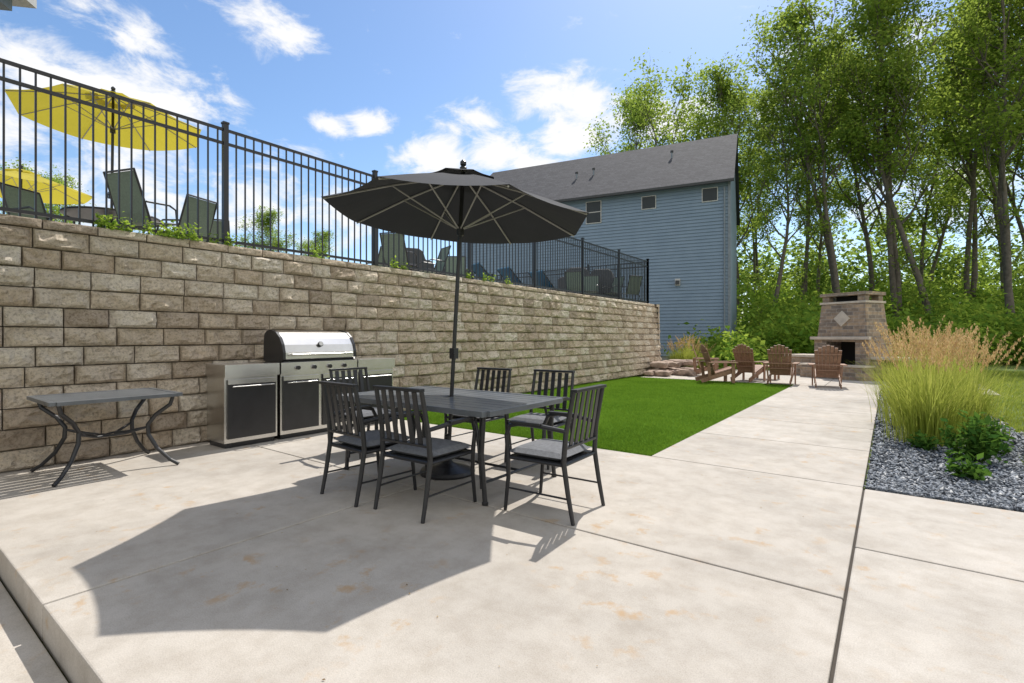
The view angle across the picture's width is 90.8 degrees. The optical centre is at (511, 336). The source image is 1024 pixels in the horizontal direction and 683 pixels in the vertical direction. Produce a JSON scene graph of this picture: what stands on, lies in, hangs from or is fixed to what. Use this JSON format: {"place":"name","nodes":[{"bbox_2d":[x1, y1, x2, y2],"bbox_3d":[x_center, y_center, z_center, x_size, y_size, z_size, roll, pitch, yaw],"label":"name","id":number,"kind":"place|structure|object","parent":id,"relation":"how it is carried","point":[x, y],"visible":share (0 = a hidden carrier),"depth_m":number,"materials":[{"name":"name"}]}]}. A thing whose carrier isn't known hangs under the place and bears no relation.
{"place":"outdoors","nodes":[
{"label":"outdoors","id":0,"kind":"place"},
{"bbox_2d":[0,581,67,682],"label":"walkway","id":1,"kind":"structure","parent":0,"point":[25,656],"depth_m":2.33,"materials":[{"name":"concrete"}]},
{"bbox_2d":[0,419,1023,682],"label":"concrete patio","id":2,"kind":"structure","parent":0,"point":[204,561],"depth_m":2.78,"materials":[{"name":"beige concrete"}]},
{"bbox_2d":[26,387,182,486],"bbox_3d":[-4.005,0.933,4.996,0.890,0.737,1.030,0,0,37],"label":"side table","id":3,"kind":"object","parent":2,"relation":"on","point":[58,401],"visible":1,"depth_m":4.90,"materials":[{"name":"grey metal"}]},
{"bbox_2d":[206,330,394,448],"bbox_3d":[-2.733,0.603,6.936,0.572,1.394,2.490,0,0,37],"label":"gas grill","id":4,"kind":"object","parent":2,"relation":"on","point":[277,394],"visible":0.87,"depth_m":6.43,"materials":[{"name":"silver metal"}]},
{"bbox_2d":[329,367,397,458],"bbox_3d":[-1.695,0.833,5.766,0.611,0.938,0.605,0,0,37],"label":"dining chair","id":5,"kind":"object","parent":2,"relation":"on","point":[367,414],"visible":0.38,"depth_m":5.84,"materials":[{"name":"black metal"}]},
{"bbox_2d":[319,381,416,506],"bbox_3d":[-1.205,0.833,4.234,0.605,0.938,0.611,0,0,40],"label":"dining chair","id":6,"kind":"object","parent":2,"relation":"on","point":[363,442],"visible":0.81,"depth_m":4.08,"materials":[{"name":"black metal"}]},
{"bbox_2d":[373,385,476,523],"bbox_3d":[-0.668,0.833,3.895,0.605,0.938,0.611,0,0,35],"label":"dining chair","id":7,"kind":"object","parent":2,"relation":"on","point":[427,450],"visible":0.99,"depth_m":3.75,"materials":[{"name":"black metal"}]},
{"bbox_2d":[78,449,803,679],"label":"leaf litter","id":8,"kind":"object","parent":2,"relation":"on","point":[305,569],"visible":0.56,"depth_m":3.17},
{"bbox_2d":[337,386,562,505],"bbox_3d":[-0.617,0.932,4.833,1.920,0.735,1.180,0,0,37],"label":"dining table","id":9,"kind":"object","parent":2,"relation":"on","point":[482,404],"visible":0.59,"depth_m":4.46,"materials":[{"name":"grey metal"}]},
{"bbox_2d":[321,159,587,480],"bbox_3d":[-0.492,-0.197,4.833,2.315,2.996,2.319,0,0,0],"label":"patio umbrella","id":10,"kind":"object","parent":2,"relation":"on","point":[463,204],"visible":0.95,"depth_m":5.03,"materials":[{"name":"grey fabric"}]},
{"bbox_2d":[444,367,511,449],"bbox_3d":[-0.378,0.833,5.720,0.605,0.938,0.611,0,0,37],"label":"dining chair","id":11,"kind":"object","parent":2,"relation":"on","point":[486,389],"visible":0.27,"depth_m":5.84,"materials":[{"name":"black metal"}]},
{"bbox_2d":[504,369,574,469],"bbox_3d":[0.305,0.833,5.333,0.605,0.938,0.611,0,0,34],"label":"dining chair","id":12,"kind":"object","parent":2,"relation":"on","point":[531,416],"visible":0.45,"depth_m":5.45,"materials":[{"name":"black metal"}]},
{"bbox_2d":[504,384,606,525],"bbox_3d":[0.335,0.833,3.848,0.611,0.938,0.605,0,0,35],"label":"dining chair","id":13,"kind":"object","parent":2,"relation":"on","point":[563,454],"visible":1,"depth_m":3.73,"materials":[{"name":"black metal"}]},
{"bbox_2d":[0,350,1023,682],"bbox_3d":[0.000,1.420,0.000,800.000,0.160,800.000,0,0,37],"label":"ground","id":14,"kind":"structure","parent":0,"point":[1004,366],"depth_m":11.19,"materials":[{"name":"green plant"}]},
{"bbox_2d":[0,0,36,10],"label":"porch roof","id":15,"kind":"structure","parent":14,"relation":"on","point":[6,5],"depth_m":3.93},
{"bbox_2d":[0,173,85,223],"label":"deciduous tree","id":16,"kind":"object","parent":14,"relation":"on","point":[72,180],"visible":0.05,"depth_m":53.35,"materials":[{"name":"green plant"}]},
{"bbox_2d":[0,157,90,222],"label":"deciduous tree","id":17,"kind":"object","parent":14,"relation":"on","point":[56,212],"visible":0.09,"depth_m":45.02,"materials":[{"name":"green plant"}]},
{"bbox_2d":[233,234,257,248],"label":"deciduous tree","id":18,"kind":"object","parent":14,"relation":"on","point":[242,240],"visible":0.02,"depth_m":61.84,"materials":[{"name":"green plant"}]},
{"bbox_2d":[234,205,298,251],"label":"deciduous tree","id":19,"kind":"object","parent":14,"relation":"on","point":[274,216],"visible":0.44,"depth_m":61.25,"materials":[{"name":"green plant"}]},
{"bbox_2d":[256,231,332,258],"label":"deciduous tree","id":20,"kind":"object","parent":14,"relation":"on","point":[325,247],"visible":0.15,"depth_m":63.07,"materials":[{"name":"green plant"}]},
{"bbox_2d":[304,228,334,258],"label":"deciduous tree","id":21,"kind":"object","parent":14,"relation":"on","point":[325,237],"visible":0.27,"depth_m":67.58,"materials":[{"name":"green plant"}]},
{"bbox_2d":[0,214,661,471],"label":"retaining wall","id":22,"kind":"structure","parent":14,"relation":"on","point":[84,308],"depth_m":6.26,"materials":[{"name":"beige stone"}]},
{"bbox_2d":[93,211,512,283],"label":"edge weeds","id":23,"kind":"object","parent":22,"relation":"on","point":[101,222],"visible":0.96,"depth_m":6.06,"materials":[{"name":"green plant"}]},
{"bbox_2d":[404,377,792,455],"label":"artificial turf","id":24,"kind":"structure","parent":14,"relation":"on","point":[626,447],"depth_m":8.78,"materials":[{"name":"green plastic"}]},
{"bbox_2d":[462,134,739,360],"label":"house","id":25,"kind":"structure","parent":14,"relation":"on","point":[671,212],"depth_m":26.88,"materials":[{"name":"blue wood"}]},
{"bbox_2d":[583,85,703,154],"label":"deciduous tree","id":26,"kind":"object","parent":14,"relation":"on","point":[636,143],"visible":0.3,"depth_m":46.98,"materials":[{"name":"green plant"}]},
{"bbox_2d":[661,341,684,359],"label":"ornamental grass","id":27,"kind":"object","parent":14,"relation":"on","point":[673,355],"depth_m":20.24,"materials":[{"name":"green plant"}]},
{"bbox_2d":[612,47,784,245],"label":"deciduous tree","id":28,"kind":"object","parent":14,"relation":"on","point":[650,93],"visible":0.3,"depth_m":41.31,"materials":[{"name":"green plant"}]},
{"bbox_2d":[666,52,792,333],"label":"deciduous tree","id":29,"kind":"object","parent":14,"relation":"on","point":[718,92],"visible":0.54,"depth_m":40.91,"materials":[{"name":"green plant"}]},
{"bbox_2d":[728,121,792,325],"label":"deciduous tree","id":30,"kind":"object","parent":14,"relation":"on","point":[755,252],"visible":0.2,"depth_m":52.23,"materials":[{"name":"green plant"}]},
{"bbox_2d":[739,73,838,338],"bbox_3d":[18.818,-7.910,34.742,7.140,19.042,6.693,0,0,-19],"label":"deciduous tree","id":31,"kind":"object","parent":14,"relation":"on","point":[764,166],"visible":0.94,"depth_m":33.88,"materials":[{"name":"green plant"}]},
{"bbox_2d":[736,49,855,325],"bbox_3d":[21.909,-9.954,38.587,7.997,23.128,8.989,0,0,4],"label":"deciduous tree","id":32,"kind":"object","parent":14,"relation":"on","point":[804,280],"visible":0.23,"depth_m":37.56,"materials":[{"name":"green plant"}]},
{"bbox_2d":[730,0,892,301],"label":"deciduous tree","id":33,"kind":"object","parent":14,"relation":"on","point":[790,25],"visible":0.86,"depth_m":32.73,"materials":[{"name":"green plant"}]},
{"bbox_2d":[781,116,872,309],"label":"deciduous tree","id":34,"kind":"object","parent":14,"relation":"on","point":[839,215],"visible":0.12,"depth_m":47.63,"materials":[{"name":"green plant"}]},
{"bbox_2d":[664,267,1023,368],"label":"forest undergrowth","id":35,"kind":"object","parent":14,"relation":"on","point":[779,324],"visible":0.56,"depth_m":25.83,"materials":[{"name":"green plant"}]},
{"bbox_2d":[779,0,964,320],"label":"deciduous tree","id":36,"kind":"object","parent":14,"relation":"on","point":[861,28],"visible":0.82,"depth_m":30.45,"materials":[{"name":"green plant"}]},
{"bbox_2d":[737,197,1023,338],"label":"distant trees","id":37,"kind":"object","parent":14,"relation":"on","point":[763,264],"visible":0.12,"depth_m":57.44,"materials":[{"name":"green plant"}]},
{"bbox_2d":[799,24,976,299],"bbox_3d":[26.402,-10.833,37.687,11.248,24.974,9.095,0,0,-3],"label":"deciduous tree","id":38,"kind":"object","parent":14,"relation":"on","point":[861,205],"visible":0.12,"depth_m":38.03,"materials":[{"name":"green plant"}]},
{"bbox_2d":[821,0,992,319],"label":"deciduous tree","id":39,"kind":"object","parent":14,"relation":"on","point":[894,275],"visible":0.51,"depth_m":31.37,"materials":[{"name":"green plant"}]},
{"bbox_2d":[816,27,1020,292],"bbox_3d":[31.579,-10.634,40.581,12.229,24.670,15.353,0,0,-38],"label":"deciduous tree","id":40,"kind":"object","parent":14,"relation":"on","point":[952,197],"visible":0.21,"depth_m":38.64,"materials":[{"name":"green plant"}]},
{"bbox_2d":[891,0,1023,305],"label":"deciduous tree","id":41,"kind":"object","parent":14,"relation":"on","point":[972,218],"visible":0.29,"depth_m":34.66,"materials":[{"name":"green plant"}]},
{"bbox_2d":[904,0,1023,295],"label":"deciduous tree","id":42,"kind":"object","parent":14,"relation":"on","point":[1011,196],"visible":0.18,"depth_m":35.49,"materials":[{"name":"green plant"}]},
{"bbox_2d":[913,95,1023,286],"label":"deciduous tree","id":43,"kind":"object","parent":14,"relation":"on","point":[966,221],"visible":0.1,"depth_m":51.51,"materials":[{"name":"green plant"}]},
{"bbox_2d":[916,0,1023,350],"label":"deciduous tree","id":44,"kind":"object","parent":14,"relation":"on","point":[1006,113],"visible":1,"depth_m":28.92,"materials":[{"name":"green plant"}]},
{"bbox_2d":[928,16,1023,302],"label":"deciduous tree","id":45,"kind":"object","parent":14,"relation":"on","point":[1000,274],"visible":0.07,"depth_m":40.07,"materials":[{"name":"green plant"}]},
{"bbox_2d":[938,369,1023,464],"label":"lawn grass","id":46,"kind":"structure","parent":14,"relation":"on","point":[1016,406],"depth_m":11.05,"materials":[{"name":"green plant"}]},
{"bbox_2d":[945,0,1023,179],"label":"deciduous tree","id":47,"kind":"object","parent":14,"relation":"on","point":[1020,155],"visible":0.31,"depth_m":32.17,"materials":[{"name":"green plant"}]},
{"label":"planting bed soil","id":48,"kind":"structure","parent":14,"relation":"on","visible":0},
{"bbox_2d":[906,429,943,450],"bbox_3d":[4.753,1.207,5.828,0.354,0.274,0.308,0,0,18],"label":"perennial plant","id":49,"kind":"object","parent":48,"relation":"on","point":[922,443],"visible":0.9,"depth_m":5.79,"materials":[{"name":"green plant"}]},
{"bbox_2d":[895,327,1023,436],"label":"ornamental grass","id":50,"kind":"object","parent":48,"relation":"on","point":[981,403],"depth_m":6.47,"materials":[{"name":"green plant"}]},
{"bbox_2d":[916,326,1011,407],"bbox_3d":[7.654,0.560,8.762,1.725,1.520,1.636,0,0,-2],"label":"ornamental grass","id":51,"kind":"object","parent":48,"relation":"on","point":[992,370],"depth_m":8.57,"materials":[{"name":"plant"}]},
{"bbox_2d":[944,451,991,480],"bbox_3d":[4.188,1.195,4.647,0.343,0.305,0.394,0,0,43],"label":"perennial plant","id":52,"kind":"object","parent":48,"relation":"on","point":[972,471],"visible":0.89,"depth_m":4.62,"materials":[{"name":"green plant"}]},
{"bbox_2d":[938,410,1011,462],"bbox_3d":[4.809,1.048,5.264,0.516,0.578,0.572,0,0,-41],"label":"perennial plant","id":53,"kind":"object","parent":48,"relation":"on","point":[975,444],"visible":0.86,"depth_m":5.22,"materials":[{"name":"green plant"}]},
{"bbox_2d":[976,416,1018,454],"bbox_3d":[5.340,1.105,5.636,0.407,0.456,0.452,0,0,24],"label":"perennial plant","id":54,"kind":"object","parent":48,"relation":"on","point":[992,429],"visible":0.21,"depth_m":5.56,"materials":[{"name":"green plant"}]},
{"bbox_2d":[0,0,1023,313],"label":"sky","id":55,"kind":"structure","parent":0,"point":[388,87],"materials":[{"name":"blue"}]},
{"bbox_2d":[668,334,701,366],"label":"ornamental grass","id":56,"kind":"object","parent":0,"point":[688,354],"depth_m":19.70,"materials":[{"name":"green plant"}]},
{"bbox_2d":[652,385,880,488],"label":"concrete sidewalk","id":57,"kind":"structure","parent":0,"point":[822,433],"depth_m":6.47,"materials":[{"name":"beige concrete"}]},
{"bbox_2d":[808,345,847,388],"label":"adirondack chair","id":58,"kind":"object","parent":57,"relation":"on","point":[826,354],"visible":0.98,"depth_m":12.97,"materials":[{"name":"brown wood"}]},
{"bbox_2d":[755,365,779,379],"bbox_3d":[7.846,1.090,15.600,0.700,0.420,0.700,0,0,37],"label":"wooden side table","id":59,"kind":"object","parent":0,"point":[778,376],"visible":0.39,"depth_m":15.59,"materials":[{"name":"brown wood"}]},
{"bbox_2d":[644,369,999,396],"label":"fireplace terrace paving","id":60,"kind":"structure","parent":0,"point":[785,379],"depth_m":15.09,"materials":[{"name":"concrete"}]},
{"bbox_2d":[643,359,700,375],"bbox_3d":[5.863,1.079,17.769,1.560,0.468,3.551,0,0,37],"label":"boulder pile","id":61,"kind":"object","parent":60,"relation":"on","point":[678,367],"visible":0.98,"depth_m":17.12,"materials":[{"name":"beige stone"}]},
{"bbox_2d":[694,341,712,367],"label":"ornamental grass","id":62,"kind":"object","parent":60,"relation":"on","point":[701,356],"depth_m":20.13,"materials":[{"name":"plant"}]},
{"bbox_2d":[691,343,718,373],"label":"adirondack chair","id":63,"kind":"object","parent":60,"relation":"on","point":[715,366],"visible":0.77,"depth_m":16.81,"materials":[{"name":"brown wood"}]},
{"bbox_2d":[695,344,737,382],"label":"adirondack chair","id":64,"kind":"object","parent":60,"relation":"on","point":[725,371],"visible":0.98,"depth_m":14.36,"materials":[{"name":"brown wood"}]},
{"bbox_2d":[729,344,768,381],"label":"adirondack chair","id":65,"kind":"object","parent":60,"relation":"on","point":[745,361],"visible":0.97,"depth_m":14.85,"materials":[{"name":"brown wood"}]},
{"bbox_2d":[762,345,799,385],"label":"adirondack chair","id":66,"kind":"object","parent":60,"relation":"on","point":[784,367],"visible":1,"depth_m":13.80,"materials":[{"name":"brown wood"}]},
{"bbox_2d":[788,291,924,380],"bbox_3d":[10.663,-0.050,16.085,1.740,2.700,4.000,0,0,-25],"label":"brick fireplace","id":67,"kind":"object","parent":60,"relation":"on","point":[847,325],"visible":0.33,"depth_m":15.72,"materials":[{"name":"stone"}]},
{"bbox_2d":[863,389,1023,512],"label":"slate gravel","id":68,"kind":"structure","parent":0,"point":[1004,483],"depth_m":4.71,"materials":[{"name":"grey gravel"}]},
{"bbox_2d":[866,334,929,402],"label":"ornamental grass","id":69,"kind":"object","parent":68,"relation":"on","point":[889,347],"depth_m":9.71,"materials":[{"name":"beige plant"}]},
{"bbox_2d":[846,315,1023,446],"bbox_3d":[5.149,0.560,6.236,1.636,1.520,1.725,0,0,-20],"label":"ornamental grass","id":70,"kind":"object","parent":68,"relation":"on","point":[926,410],"depth_m":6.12,"materials":[{"name":"green plant"}]},
{"bbox_2d":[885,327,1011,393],"bbox_3d":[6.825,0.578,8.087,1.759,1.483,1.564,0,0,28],"label":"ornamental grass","id":71,"kind":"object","parent":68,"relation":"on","point":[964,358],"depth_m":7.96,"materials":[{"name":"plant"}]},
{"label":"upper terrace","id":72,"kind":"structure","parent":0,"visible":0},
{"bbox_2d":[0,182,74,223],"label":"sling chair","id":73,"kind":"object","parent":72,"relation":"on","point":[12,197],"visible":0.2,"depth_m":7.31,"materials":[{"name":"fabric"}]},
{"bbox_2d":[0,165,91,203],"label":"yellow umbrella","id":74,"kind":"object","parent":72,"relation":"on","point":[27,180],"visible":0.56,"depth_m":11.98,"materials":[{"name":"fabric"}]},
{"bbox_2d":[5,83,200,222],"bbox_3d":[-6.237,-2.537,7.898,2.291,2.755,2.291,0,0,9],"label":"yellow umbrella","id":75,"kind":"object","parent":72,"relation":"on","point":[43,106],"visible":0.58,"depth_m":8.10,"materials":[{"name":"fabric"}]},
{"bbox_2d":[59,206,159,226],"bbox_3d":[-6.242,-1.521,7.900,1.260,0.738,1.260,0,0,37],"label":"round table","id":76,"kind":"object","parent":72,"relation":"on","point":[86,212],"visible":0.22,"depth_m":7.54,"materials":[{"name":"black metal"}]},
{"bbox_2d":[103,168,178,233],"bbox_3d":[-5.014,-1.664,6.857,0.568,1.020,0.658,0,0,17],"label":"sling chair","id":77,"kind":"object","parent":72,"relation":"on","point":[125,191],"visible":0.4,"depth_m":6.66,"materials":[{"name":"fabric"}]},
{"bbox_2d":[157,194,216,241],"bbox_3d":[-5.137,-1.664,7.987,0.658,1.020,0.568,0,0,17],"label":"sling chair","id":78,"kind":"object","parent":72,"relation":"on","point":[202,212],"visible":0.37,"depth_m":7.90,"materials":[{"name":"fabric"}]},
{"bbox_2d":[209,219,232,244],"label":"sling chair","id":79,"kind":"object","parent":72,"relation":"on","point":[214,229],"visible":0.03,"depth_m":9.35,"materials":[{"name":"fabric"}]},
{"bbox_2d":[0,58,648,303],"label":"metal fence","id":80,"kind":"object","parent":72,"relation":"on","point":[226,131],"visible":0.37,"depth_m":6.94,"materials":[{"name":"black metal"}]},
{"bbox_2d":[367,246,392,267],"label":"sling chair","id":81,"kind":"object","parent":72,"relation":"on","point":[380,255],"visible":0.16,"depth_m":12.16,"materials":[{"name":"fabric"}]},
{"bbox_2d":[379,232,417,270],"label":"sling chair","id":82,"kind":"object","parent":72,"relation":"on","point":[391,247],"visible":0.49,"depth_m":10.55,"materials":[{"name":"fabric"}]},
{"bbox_2d":[406,248,433,270],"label":"sling chair","id":83,"kind":"object","parent":72,"relation":"on","point":[420,258],"visible":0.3,"depth_m":14.33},
{"bbox_2d":[419,245,450,274],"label":"sling chair","id":84,"kind":"object","parent":72,"relation":"on","point":[443,258],"visible":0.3,"depth_m":12.10,"materials":[{"name":"fabric"}]},
{"bbox_2d":[443,256,464,277],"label":"sling chair","id":85,"kind":"object","parent":72,"relation":"on","point":[455,262],"visible":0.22,"depth_m":13.47,"materials":[{"name":"fabric"}]},
{"bbox_2d":[473,262,531,286],"bbox_3d":[-0.255,-1.644,15.108,1.967,0.968,0.696,0,0,-29],"label":"pool lounger","id":86,"kind":"object","parent":72,"relation":"on","point":[481,270],"visible":0.13,"depth_m":14.68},
{"bbox_2d":[497,267,554,289],"bbox_3d":[0.520,-1.644,16.009,1.967,0.968,0.696,0,0,-35],"label":"pool lounger","id":87,"kind":"object","parent":72,"relation":"on","point":[498,270],"visible":0.15,"depth_m":15.52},
{"bbox_2d":[528,270,580,293],"bbox_3d":[1.485,-1.644,16.911,1.967,0.968,0.696,0,0,-41],"label":"pool lounger","id":88,"kind":"object","parent":72,"relation":"on","point":[547,282],"visible":0.18,"depth_m":16.37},
{"bbox_2d":[565,271,584,294],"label":"sling chair","id":89,"kind":"object","parent":72,"relation":"on","point":[570,280],"visible":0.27,"depth_m":16.75,"materials":[{"name":"fabric"}]},
{"bbox_2d":[558,268,595,295],"bbox_3d":[2.394,-1.840,18.600,1.400,1.360,0.600,0,0,7],"label":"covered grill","id":90,"kind":"object","parent":72,"relation":"on","point":[570,269],"visible":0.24,"depth_m":18.34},
{"bbox_2d":[584,275,597,292],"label":"sling chair","id":91,"kind":"object","parent":72,"relation":"on","point":[590,284],"visible":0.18,"depth_m":17.75,"materials":[{"name":"fabric"}]},
{"bbox_2d":[590,269,620,299],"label":"lounge chair","id":92,"kind":"object","parent":72,"relation":"on","point":[604,281],"visible":0.16,"depth_m":18.68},
{"bbox_2d":[601,276,623,299],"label":"sling chair","id":93,"kind":"object","parent":72,"relation":"on","point":[616,286],"visible":0.42,"depth_m":18.10,"materials":[{"name":"fabric"}]},
{"bbox_2d":[622,275,642,300],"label":"sling chair","id":94,"kind":"object","parent":72,"relation":"on","point":[640,278],"visible":0.56,"depth_m":17.96,"materials":[{"name":"fabric"}]}
]}

